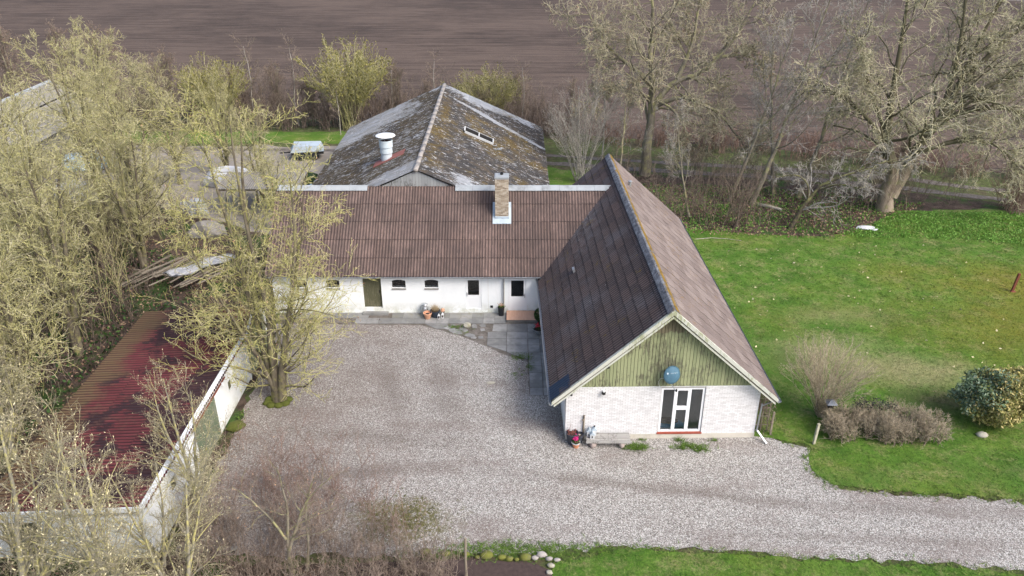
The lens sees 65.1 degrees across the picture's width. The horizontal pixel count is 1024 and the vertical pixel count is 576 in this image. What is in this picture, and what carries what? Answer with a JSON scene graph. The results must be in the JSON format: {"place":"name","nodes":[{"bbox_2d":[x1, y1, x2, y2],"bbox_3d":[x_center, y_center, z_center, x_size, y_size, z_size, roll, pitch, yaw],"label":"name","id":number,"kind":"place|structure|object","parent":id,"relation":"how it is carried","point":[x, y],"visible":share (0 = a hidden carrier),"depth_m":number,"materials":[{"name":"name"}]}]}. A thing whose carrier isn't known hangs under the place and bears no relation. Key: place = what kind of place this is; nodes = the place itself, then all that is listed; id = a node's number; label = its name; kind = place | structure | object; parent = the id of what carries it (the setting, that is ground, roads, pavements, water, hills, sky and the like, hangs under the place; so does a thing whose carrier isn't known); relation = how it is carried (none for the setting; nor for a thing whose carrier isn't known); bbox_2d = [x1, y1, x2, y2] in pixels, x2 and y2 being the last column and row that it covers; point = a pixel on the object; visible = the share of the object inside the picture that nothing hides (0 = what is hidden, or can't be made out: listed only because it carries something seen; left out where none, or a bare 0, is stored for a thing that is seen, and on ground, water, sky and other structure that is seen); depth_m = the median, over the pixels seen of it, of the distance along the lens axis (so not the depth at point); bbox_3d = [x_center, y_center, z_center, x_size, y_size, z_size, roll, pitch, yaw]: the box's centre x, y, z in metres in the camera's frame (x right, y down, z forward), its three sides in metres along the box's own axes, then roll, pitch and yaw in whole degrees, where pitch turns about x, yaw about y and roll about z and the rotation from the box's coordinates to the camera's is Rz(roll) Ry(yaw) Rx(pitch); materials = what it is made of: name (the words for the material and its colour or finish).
{"place":"outdoors","nodes":[
{"label":"outdoors","id":0,"kind":"place"},
{"bbox_2d":[0,203,478,575],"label":"woodland floor","id":1,"kind":"structure","parent":0,"point":[241,404],"depth_m":48.38,"materials":[{"name":"brown soil"}]},
{"bbox_2d":[0,342,60,471],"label":"foreground tree","id":2,"kind":"object","parent":1,"relation":"on","point":[19,405],"visible":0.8,"depth_m":33.28,"materials":[{"name":"yellow plant"}]},
{"bbox_2d":[0,206,81,424],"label":"woodland tree","id":3,"kind":"object","parent":1,"relation":"on","point":[11,327],"visible":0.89,"depth_m":36.80,"materials":[{"name":"yellow plant"}]},
{"bbox_2d":[0,437,83,575],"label":"foreground tree","id":4,"kind":"object","parent":1,"relation":"on","point":[12,533],"visible":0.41,"depth_m":28.26,"materials":[{"name":"yellow plant"}]},
{"bbox_2d":[0,71,84,262],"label":"woodland tree","id":5,"kind":"object","parent":1,"relation":"on","point":[12,108],"visible":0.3,"depth_m":51.01,"materials":[{"name":"yellow plant"}]},
{"bbox_2d":[0,81,105,308],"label":"woodland tree","id":6,"kind":"object","parent":1,"relation":"on","point":[31,167],"visible":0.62,"depth_m":46.53,"materials":[{"name":"yellow plant"}]},
{"bbox_2d":[0,111,119,356],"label":"woodland tree","id":7,"kind":"object","parent":1,"relation":"on","point":[73,324],"visible":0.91,"depth_m":41.72,"materials":[{"name":"green plant"}]},
{"bbox_2d":[0,367,140,575],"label":"foreground tree","id":8,"kind":"object","parent":1,"relation":"on","point":[23,567],"visible":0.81,"depth_m":23.96,"materials":[{"name":"yellow plant"}]},
{"bbox_2d":[0,130,164,403],"bbox_3d":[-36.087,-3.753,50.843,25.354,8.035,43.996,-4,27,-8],"label":"tree","id":9,"kind":"object","parent":1,"relation":"on","point":[103,219],"visible":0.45,"depth_m":53.25,"materials":[{"name":"brown plant"}]},
{"bbox_2d":[0,381,178,575],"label":"foreground tree","id":10,"kind":"object","parent":1,"relation":"on","point":[90,553],"visible":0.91,"depth_m":23.89,"materials":[{"name":"yellow plant"}]},
{"bbox_2d":[0,232,190,464],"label":"ground cover","id":11,"kind":"object","parent":1,"relation":"on","point":[98,347],"visible":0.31,"depth_m":48.55,"materials":[{"name":"green plant"}]},
{"bbox_2d":[0,169,202,433],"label":"wood undergrowth","id":12,"kind":"object","parent":1,"relation":"on","point":[96,277],"visible":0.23,"depth_m":50.36,"materials":[{"name":"plant"}]},
{"bbox_2d":[33,78,181,269],"bbox_3d":[-25.530,-6.863,51.709,7.210,12.890,6.944,-22,34,-37],"label":"woodland tree","id":13,"kind":"object","parent":1,"relation":"on","point":[138,246],"visible":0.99,"depth_m":51.67,"materials":[{"name":"yellow plant"}]},
{"bbox_2d":[50,50,196,234],"bbox_3d":[-27.188,-10.067,57.050,8.521,13.786,7.752,18,32,31],"label":"woodland tree","id":14,"kind":"object","parent":1,"relation":"on","point":[127,162],"visible":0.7,"depth_m":56.26,"materials":[{"name":"green plant"}]},
{"bbox_2d":[0,307,266,557],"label":"red roofed shed","id":15,"kind":"structure","parent":1,"relation":"on","point":[103,399],"depth_m":36.33,"materials":[{"name":"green metal"}]},
{"bbox_2d":[196,398,221,467],"bbox_3d":[-13.915,6.611,36.731,0.069,2.120,2.588,0,27,0],"label":"plank door","id":16,"kind":"structure","parent":15,"relation":"in","point":[215,421],"depth_m":36.94,"materials":[{"name":"green paint"}]},
{"bbox_2d":[0,224,270,575],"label":"fallen leaves","id":17,"kind":"object","parent":1,"relation":"on","point":[83,360],"visible":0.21,"depth_m":49.81,"materials":[{"name":"plant"}]},
{"bbox_2d":[76,432,216,574],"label":"foreground tree","id":18,"kind":"object","parent":1,"relation":"on","point":[162,504],"visible":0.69,"depth_m":28.99,"materials":[{"name":"yellow plant"}]},
{"bbox_2d":[86,453,240,575],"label":"foreground tree","id":19,"kind":"object","parent":1,"relation":"on","point":[190,552],"visible":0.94,"depth_m":26.40,"materials":[{"name":"yellow plant"}]},
{"bbox_2d":[129,349,227,518],"bbox_3d":[-12.620,6.137,31.492,5.300,7.764,3.555,20,33,34],"label":"foreground tree","id":20,"kind":"object","parent":1,"relation":"on","point":[196,459],"visible":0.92,"depth_m":31.59,"materials":[{"name":"yellow plant"}]},
{"bbox_2d":[120,253,243,288],"bbox_3d":[-21.736,-1.215,52.838,7.216,0.778,5.410,0,27,0],"label":"timber pile","id":21,"kind":"object","parent":1,"relation":"on","point":[167,268],"visible":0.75,"depth_m":52.57,"materials":[{"name":"wood"}]},
{"bbox_2d":[163,252,235,276],"bbox_3d":[-20.444,-1.527,52.842,1.048,0.398,4.996,23,35,38],"label":"white tarpaulin","id":22,"kind":"object","parent":21,"relation":"on","point":[173,273],"visible":0.69,"depth_m":52.38,"materials":[{"name":"plastic"}]},
{"bbox_2d":[186,220,226,238],"bbox_3d":[-22.802,-4.496,59.871,3.007,1.231,1.467,0,27,0],"label":"covered heap","id":23,"kind":"object","parent":1,"relation":"on","point":[201,228],"visible":0.73,"depth_m":59.49,"materials":[{"name":"fabric"}]},
{"bbox_2d":[170,412,377,575],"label":"fallen leaves","id":24,"kind":"object","parent":1,"relation":"on","point":[255,552],"visible":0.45,"depth_m":31.13,"materials":[{"name":"plant"}]},
{"bbox_2d":[214,437,354,575],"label":"tree","id":25,"kind":"object","parent":1,"relation":"on","point":[287,538],"visible":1,"depth_m":29.16,"materials":[{"name":"grey plant"}]},
{"bbox_2d":[138,472,486,575],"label":"bramble thicket","id":26,"kind":"object","parent":1,"relation":"on","point":[221,530],"visible":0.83,"depth_m":30.40,"materials":[{"name":"brown plant"}]},
{"bbox_2d":[180,538,460,575],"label":"bramble thicket","id":27,"kind":"object","parent":1,"relation":"on","point":[339,570],"visible":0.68,"depth_m":29.89,"materials":[{"name":"plant"}]},
{"bbox_2d":[280,311,547,395],"bbox_3d":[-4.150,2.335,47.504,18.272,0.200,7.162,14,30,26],"label":"patio","id":28,"kind":"structure","parent":0,"point":[517,343],"depth_m":47.44,"materials":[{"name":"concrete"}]},
{"bbox_2d":[506,310,539,321],"bbox_3d":[0.810,1.734,48.630,2.280,0.202,1.191,0,27,0],"label":"tiled step","id":29,"kind":"object","parent":28,"relation":"on","point":[520,315],"visible":0.72,"depth_m":48.43,"materials":[{"name":"tile"}]},
{"bbox_2d":[0,0,1023,174],"bbox_3d":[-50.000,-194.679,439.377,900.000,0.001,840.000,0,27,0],"label":"ploughed field","id":30,"kind":"structure","parent":0,"point":[472,35],"depth_m":134.45,"materials":[{"name":"soil"}]},
{"bbox_2d":[0,14,38,92],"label":"woodland tree","id":31,"kind":"object","parent":30,"relation":"on","point":[6,66],"visible":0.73,"depth_m":91.09,"materials":[{"name":"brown plant"}]},
{"bbox_2d":[379,60,407,109],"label":"woodland tree","id":32,"kind":"object","parent":30,"relation":"on","point":[397,79],"visible":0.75,"depth_m":85.61,"materials":[{"name":"brown plant"}]},
{"bbox_2d":[508,67,531,117],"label":"woodland tree","id":33,"kind":"object","parent":30,"relation":"on","point":[521,85],"visible":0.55,"depth_m":85.25,"materials":[{"name":"brown plant"}]},
{"bbox_2d":[83,15,1023,573],"bbox_3d":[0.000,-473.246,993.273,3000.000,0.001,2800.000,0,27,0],"label":"ground","id":34,"kind":"structure","parent":0,"point":[551,147],"depth_m":74.09,"materials":[{"name":"green plant"}]},
{"bbox_2d":[0,81,99,180],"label":"grey roofed barn","id":35,"kind":"structure","parent":34,"relation":"on","point":[47,98],"depth_m":77.92,"materials":[{"name":"weathered grey fibre cement roofing"}]},
{"bbox_2d":[43,17,92,94],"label":"woodland tree","id":36,"kind":"object","parent":34,"relation":"on","point":[56,35],"visible":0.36,"depth_m":87.75,"materials":[{"name":"brown plant"}]},
{"bbox_2d":[75,19,137,125],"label":"woodland tree","id":37,"kind":"object","parent":34,"relation":"on","point":[102,51],"visible":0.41,"depth_m":84.59,"materials":[{"name":"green plant"}]},
{"bbox_2d":[144,45,180,121],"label":"woodland tree","id":38,"kind":"object","parent":34,"relation":"on","point":[167,65],"visible":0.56,"depth_m":86.24,"materials":[{"name":"brown plant"}]},
{"bbox_2d":[6,144,336,233],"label":"back yard","id":39,"kind":"structure","parent":34,"relation":"on","point":[325,156],"depth_m":72.76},
{"bbox_2d":[2,28,139,204],"bbox_3d":[-34.109,-13.105,62.784,8.691,14.061,7.908,-12,29,-22],"label":"woodland tree","id":40,"kind":"object","parent":39,"relation":"on","point":[74,50],"visible":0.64,"depth_m":61.73,"materials":[{"name":"yellow plant"}]},
{"bbox_2d":[38,15,140,169],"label":"woodland tree","id":41,"kind":"object","parent":39,"relation":"on","point":[98,49],"visible":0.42,"depth_m":70.12,"materials":[{"name":"yellow plant"}]},
{"bbox_2d":[73,50,130,146],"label":"woodland tree","id":42,"kind":"object","parent":39,"relation":"on","point":[114,74],"visible":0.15,"depth_m":77.66,"materials":[{"name":"yellow plant"}]},
{"bbox_2d":[122,51,209,184],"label":"woodland tree","id":43,"kind":"object","parent":39,"relation":"on","point":[176,132],"visible":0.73,"depth_m":66.94,"materials":[{"name":"yellow plant"}]},
{"bbox_2d":[179,72,244,165],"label":"woodland tree","id":44,"kind":"object","parent":39,"relation":"on","point":[226,153],"visible":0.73,"depth_m":69.82,"materials":[{"name":"yellow plant"}]},
{"bbox_2d":[203,166,251,187],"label":"covered heap","id":45,"kind":"object","parent":39,"relation":"on","point":[224,170],"visible":0.28,"depth_m":68.77,"materials":[{"name":"plastic"}]},
{"bbox_2d":[226,97,284,199],"bbox_3d":[-20.710,-11.333,65.240,4.680,8.687,4.859,-3,27,-6],"label":"woodland tree","id":46,"kind":"object","parent":39,"relation":"on","point":[260,139],"visible":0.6,"depth_m":64.36,"materials":[{"name":"yellow plant"}]},
{"bbox_2d":[215,172,306,216],"bbox_3d":[-19.782,-7.437,64.060,6.441,2.720,3.367,0,27,0],"label":"open shelter","id":47,"kind":"object","parent":39,"relation":"on","point":[249,183],"visible":0.4,"depth_m":63.36,"materials":[{"name":"metal"}]},
{"bbox_2d":[245,144,291,217],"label":"woodland tree","id":48,"kind":"object","parent":39,"relation":"on","point":[262,172],"visible":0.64,"depth_m":58.89,"materials":[{"name":"yellow plant"}]},
{"bbox_2d":[280,141,323,160],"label":"trailer","id":49,"kind":"object","parent":39,"relation":"on","point":[304,145],"visible":0.77,"depth_m":76.19,"materials":[{"name":"white metal"}]},
{"bbox_2d":[168,51,252,129],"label":"willow tree","id":50,"kind":"object","parent":34,"relation":"on","point":[202,77],"visible":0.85,"depth_m":84.24,"materials":[{"name":"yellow plant"}]},
{"bbox_2d":[102,131,345,143],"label":"track verge","id":51,"kind":"structure","parent":34,"relation":"on","point":[321,136],"depth_m":83.73,"materials":[{"name":"plant"}]},
{"bbox_2d":[225,30,263,125],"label":"birch tree","id":52,"kind":"object","parent":34,"relation":"on","point":[254,77],"visible":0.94,"depth_m":84.98,"materials":[{"name":"brown plant"}]},
{"bbox_2d":[262,58,291,122],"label":"woodland tree","id":53,"kind":"object","parent":34,"relation":"on","point":[275,76],"visible":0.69,"depth_m":86.94,"materials":[{"name":"brown plant"}]},
{"bbox_2d":[0,53,572,139],"bbox_3d":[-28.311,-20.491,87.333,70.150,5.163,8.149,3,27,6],"label":"hedgerow brush","id":54,"kind":"object","parent":34,"relation":"on","point":[379,110],"visible":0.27,"depth_m":85.75,"materials":[{"name":"plant"}]},
{"bbox_2d":[276,29,305,125],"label":"birch tree","id":55,"kind":"object","parent":34,"relation":"on","point":[294,84],"visible":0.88,"depth_m":84.60,"materials":[{"name":"brown plant"}]},
{"bbox_2d":[296,74,323,125],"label":"woodland tree","id":56,"kind":"object","parent":34,"relation":"on","point":[308,97],"visible":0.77,"depth_m":85.90,"materials":[{"name":"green plant"}]},
{"bbox_2d":[291,33,396,129],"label":"willow tree","id":57,"kind":"object","parent":34,"relation":"on","point":[361,88],"visible":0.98,"depth_m":83.47,"materials":[{"name":"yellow plant"}]},
{"bbox_2d":[312,83,549,185],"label":"barn","id":58,"kind":"structure","parent":34,"relation":"on","point":[444,132],"depth_m":64.42,"materials":[{"name":"tile"}]},
{"bbox_2d":[264,172,610,312],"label":"stable wing","id":59,"kind":"structure","parent":34,"relation":"on","point":[469,249],"depth_m":48.95,"materials":[{"name":"brown tile"}]},
{"bbox_2d":[363,279,382,306],"bbox_3d":[-8.460,0.230,48.751,1.120,2.060,0.100,0,27,0],"label":"plank door","id":60,"kind":"structure","parent":59,"relation":"in","point":[372,288],"depth_m":48.80,"materials":[{"name":"green paint"}]},
{"bbox_2d":[466,279,481,307],"bbox_3d":[-2.330,0.337,48.671,0.930,2.050,0.120,0,27,0],"label":"door","id":61,"kind":"structure","parent":59,"relation":"in","point":[472,301],"depth_m":48.86,"materials":[{"name":"white wood"}]},
{"bbox_2d":[508,279,526,309],"bbox_3d":[0.330,0.368,48.687,1.140,2.190,0.120,0,27,0],"label":"door","id":62,"kind":"structure","parent":59,"relation":"in","point":[514,302],"depth_m":48.86,"materials":[{"name":"white wood"}]},
{"bbox_2d":[350,560,551,575],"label":"planting bed","id":63,"kind":"object","parent":34,"relation":"on","point":[503,568],"visible":0.56,"depth_m":30.82,"materials":[{"name":"soil"}]},
{"bbox_2d":[455,61,530,110],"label":"willow tree","id":64,"kind":"object","parent":34,"relation":"on","point":[497,90],"visible":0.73,"depth_m":83.49,"materials":[{"name":"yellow plant"}]},
{"bbox_2d":[90,147,1023,194],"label":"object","id":65,"kind":"structure","parent":34,"relation":"on","point":[660,162],"depth_m":75.08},
{"bbox_2d":[559,75,584,136],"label":"woodland tree","id":66,"kind":"object","parent":34,"relation":"on","point":[571,92],"visible":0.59,"depth_m":81.32,"materials":[{"name":"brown plant"}]},
{"bbox_2d":[197,315,1023,569],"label":"gravel yard","id":67,"kind":"structure","parent":34,"relation":"on","point":[430,410],"depth_m":35.44,"materials":[{"name":"grey gravel"}]},
{"bbox_2d":[131,69,380,403],"bbox_3d":[-12.259,-1.954,37.892,10.814,16.504,9.790,-17,31,-30],"label":"yard tree","id":68,"kind":"object","parent":67,"relation":"on","point":[275,375],"visible":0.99,"depth_m":37.93,"materials":[{"name":"green plant"}]},
{"bbox_2d":[176,405,427,557],"bbox_3d":[-8.807,7.589,33.853,10.858,3.034,8.186,0,27,0],"label":"wall scrub","id":69,"kind":"object","parent":67,"relation":"on","point":[267,480],"depth_m":33.68,"materials":[{"name":"plant"}]},
{"bbox_2d":[314,481,470,553],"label":"weeds","id":70,"kind":"object","parent":67,"relation":"on","point":[412,517],"visible":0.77,"depth_m":33.34,"materials":[{"name":"plant"}]},
{"bbox_2d":[393,533,673,566],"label":"weeds","id":71,"kind":"object","parent":67,"relation":"on","point":[509,547],"visible":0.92,"depth_m":31.68,"materials":[{"name":"plant"}]},
{"bbox_2d":[585,433,630,447],"bbox_3d":[4.497,7.169,37.568,2.093,0.431,0.739,0,27,0],"label":"bench","id":72,"kind":"object","parent":67,"relation":"on","point":[621,439],"visible":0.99,"depth_m":37.36,"materials":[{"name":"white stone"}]},
{"bbox_2d":[536,154,781,438],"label":"gabled house","id":73,"kind":"structure","parent":34,"relation":"on","point":[633,305],"depth_m":38.03,"materials":[{"name":"brown tile"}]},
{"bbox_2d":[658,366,679,391],"bbox_3d":[7.134,4.061,36.222,0.962,1.245,0.579,15,30,27],"label":"satellite dish","id":74,"kind":"object","parent":73,"relation":"attached to","point":[671,374],"visible":1,"depth_m":36.02,"materials":[{"name":"metal"}]},
{"bbox_2d":[656,388,705,433],"bbox_3d":[7.899,5.732,37.465,2.140,2.550,0.185,0,27,-1],"label":"window","id":75,"kind":"structure","parent":73,"relation":"in","point":[684,430],"depth_m":37.53,"materials":[{"name":"white wood"}]},
{"bbox_2d":[755,393,780,437],"bbox_3d":[11.988,5.575,38.619,1.414,2.586,2.874,0,27,0],"label":"climbing plant","id":76,"kind":"object","parent":73,"relation":"attached to","point":[766,408],"visible":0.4,"depth_m":38.14,"materials":[{"name":"plant"}]},
{"bbox_2d":[542,0,808,178],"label":"oak tree","id":77,"kind":"object","parent":34,"relation":"on","point":[659,100],"visible":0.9,"depth_m":67.78,"materials":[{"name":"grey plant"}]},
{"bbox_2d":[643,183,923,240],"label":"fallen leaves","id":78,"kind":"object","parent":34,"relation":"on","point":[830,229],"depth_m":63.80,"materials":[{"name":"plant"}]},
{"bbox_2d":[547,161,1019,201],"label":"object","id":79,"kind":"structure","parent":34,"relation":"on","point":[922,190],"depth_m":71.52,"materials":[{"name":"plant"}]},
{"bbox_2d":[585,114,1023,179],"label":"trackside brush","id":80,"kind":"object","parent":34,"relation":"on","point":[663,137],"visible":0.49,"depth_m":77.32,"materials":[{"name":"plant"}]},
{"bbox_2d":[630,173,1022,236],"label":"tree belt floor","id":81,"kind":"structure","parent":34,"relation":"on","point":[930,203],"depth_m":65.51,"materials":[{"name":"brown soil"}]},
{"bbox_2d":[611,66,658,163],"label":"slim tree","id":82,"kind":"object","parent":81,"relation":"on","point":[623,118],"visible":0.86,"depth_m":68.62,"materials":[{"name":"grey plant"}]},
{"bbox_2d":[655,96,694,216],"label":"slim tree","id":83,"kind":"object","parent":81,"relation":"on","point":[679,154],"visible":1,"depth_m":61.94,"materials":[{"name":"grey plant"}]},
{"bbox_2d":[722,154,771,227],"bbox_3d":[17.352,-7.244,60.324,3.589,5.757,2.852,0,27,0],"label":"hazel shrub","id":84,"kind":"object","parent":81,"relation":"on","point":[739,211],"visible":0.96,"depth_m":60.43,"materials":[{"name":"plant"}]},
{"bbox_2d":[742,9,804,194],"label":"slim tree","id":85,"kind":"object","parent":81,"relation":"on","point":[771,53],"visible":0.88,"depth_m":66.68,"materials":[{"name":"grey plant"}]},
{"bbox_2d":[726,5,834,201],"bbox_3d":[19.758,-12.975,60.779,6.241,15.685,6.659,17,31,30],"label":"slim tree","id":86,"kind":"object","parent":81,"relation":"on","point":[767,104],"visible":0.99,"depth_m":60.69,"materials":[{"name":"grey plant"}]},
{"bbox_2d":[641,182,923,232],"bbox_3d":[22.132,-6.651,65.249,23.260,0.362,11.314,0,27,0],"label":"ground cover","id":87,"kind":"object","parent":81,"relation":"on","point":[772,212],"visible":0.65,"depth_m":64.21,"materials":[{"name":"plant"}]},
{"bbox_2d":[748,0,867,205],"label":"slim tree","id":88,"kind":"object","parent":81,"relation":"on","point":[777,147],"visible":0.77,"depth_m":60.59,"materials":[{"name":"grey plant"}]},
{"bbox_2d":[597,131,1023,232],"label":"tree belt brush","id":89,"kind":"object","parent":81,"relation":"on","point":[693,190],"visible":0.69,"depth_m":64.54,"materials":[{"name":"brown plant"}]},
{"bbox_2d":[796,0,896,198],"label":"slim tree","id":90,"kind":"object","parent":81,"relation":"on","point":[824,131],"visible":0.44,"depth_m":63.32,"materials":[{"name":"grey plant"}]},
{"bbox_2d":[769,125,935,229],"bbox_3d":[24.859,-8.298,59.440,11.083,8.554,5.848,0,27,0],"label":"drooping tree","id":91,"kind":"object","parent":81,"relation":"on","point":[809,197],"visible":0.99,"depth_m":59.07,"materials":[{"name":"grey plant"}]},
{"bbox_2d":[774,0,1023,213],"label":"beech tree","id":92,"kind":"object","parent":81,"relation":"on","point":[948,107],"visible":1,"depth_m":59.96,"materials":[{"name":"grey plant"}]},
{"bbox_2d":[838,210,1023,243],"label":"ground cover","id":93,"kind":"object","parent":81,"relation":"on","point":[962,215],"visible":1,"depth_m":61.33,"materials":[{"name":"plant"}]},
{"bbox_2d":[990,162,1023,214],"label":"brown shrub","id":94,"kind":"object","parent":81,"relation":"on","point":[1021,199],"visible":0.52,"depth_m":64.11,"materials":[{"name":"plant"}]},
{"bbox_2d":[547,167,583,184],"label":"back lawn","id":95,"kind":"structure","parent":0,"point":[556,176],"depth_m":72.23,"materials":[{"name":"plant"}]},
{"bbox_2d":[542,74,629,181],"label":"pale shrub","id":96,"kind":"object","parent":95,"relation":"on","point":[575,144],"visible":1,"depth_m":68.25,"materials":[{"name":"plant"}]},
{"bbox_2d":[552,547,1023,575],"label":"lawn","id":97,"kind":"structure","parent":0,"point":[691,569],"depth_m":30.87,"materials":[{"name":"green plant"}]},
{"bbox_2d":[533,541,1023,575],"bbox_3d":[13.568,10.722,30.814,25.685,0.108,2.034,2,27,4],"label":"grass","id":98,"kind":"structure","parent":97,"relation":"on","point":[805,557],"depth_m":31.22,"materials":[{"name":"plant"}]},
{"bbox_2d":[686,208,1023,499],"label":"lawn","id":99,"kind":"structure","parent":0,"point":[923,457],"depth_m":47.70,"materials":[{"name":"green plant"}]},
{"bbox_2d":[778,328,883,417],"bbox_3d":[15.241,4.294,38.678,4.755,4.594,5.121,0,27,0],"label":"bush","id":100,"kind":"object","parent":99,"relation":"on","point":[815,383],"visible":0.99,"depth_m":38.71,"materials":[{"name":"twig"}]},
{"bbox_2d":[818,394,954,448],"bbox_3d":[17.649,6.348,38.098,6.526,1.656,3.204,0,27,0],"label":"bare hedge","id":101,"kind":"object","parent":99,"relation":"on","point":[887,424],"visible":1,"depth_m":37.83,"materials":[{"name":"twig"}]},
{"bbox_2d":[777,437,1023,507],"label":"grass","id":102,"kind":"structure","parent":99,"relation":"on","point":[908,488],"depth_m":34.77,"materials":[{"name":"plant"}]},
{"bbox_2d":[946,364,1023,427],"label":"evergreen shrub","id":103,"kind":"object","parent":99,"relation":"on","point":[998,409],"visible":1,"depth_m":37.94,"materials":[{"name":"green plant"}]},
{"bbox_2d":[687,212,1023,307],"bbox_3d":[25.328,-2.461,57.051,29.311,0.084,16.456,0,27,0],"label":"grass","id":104,"kind":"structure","parent":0,"point":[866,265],"depth_m":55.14,"materials":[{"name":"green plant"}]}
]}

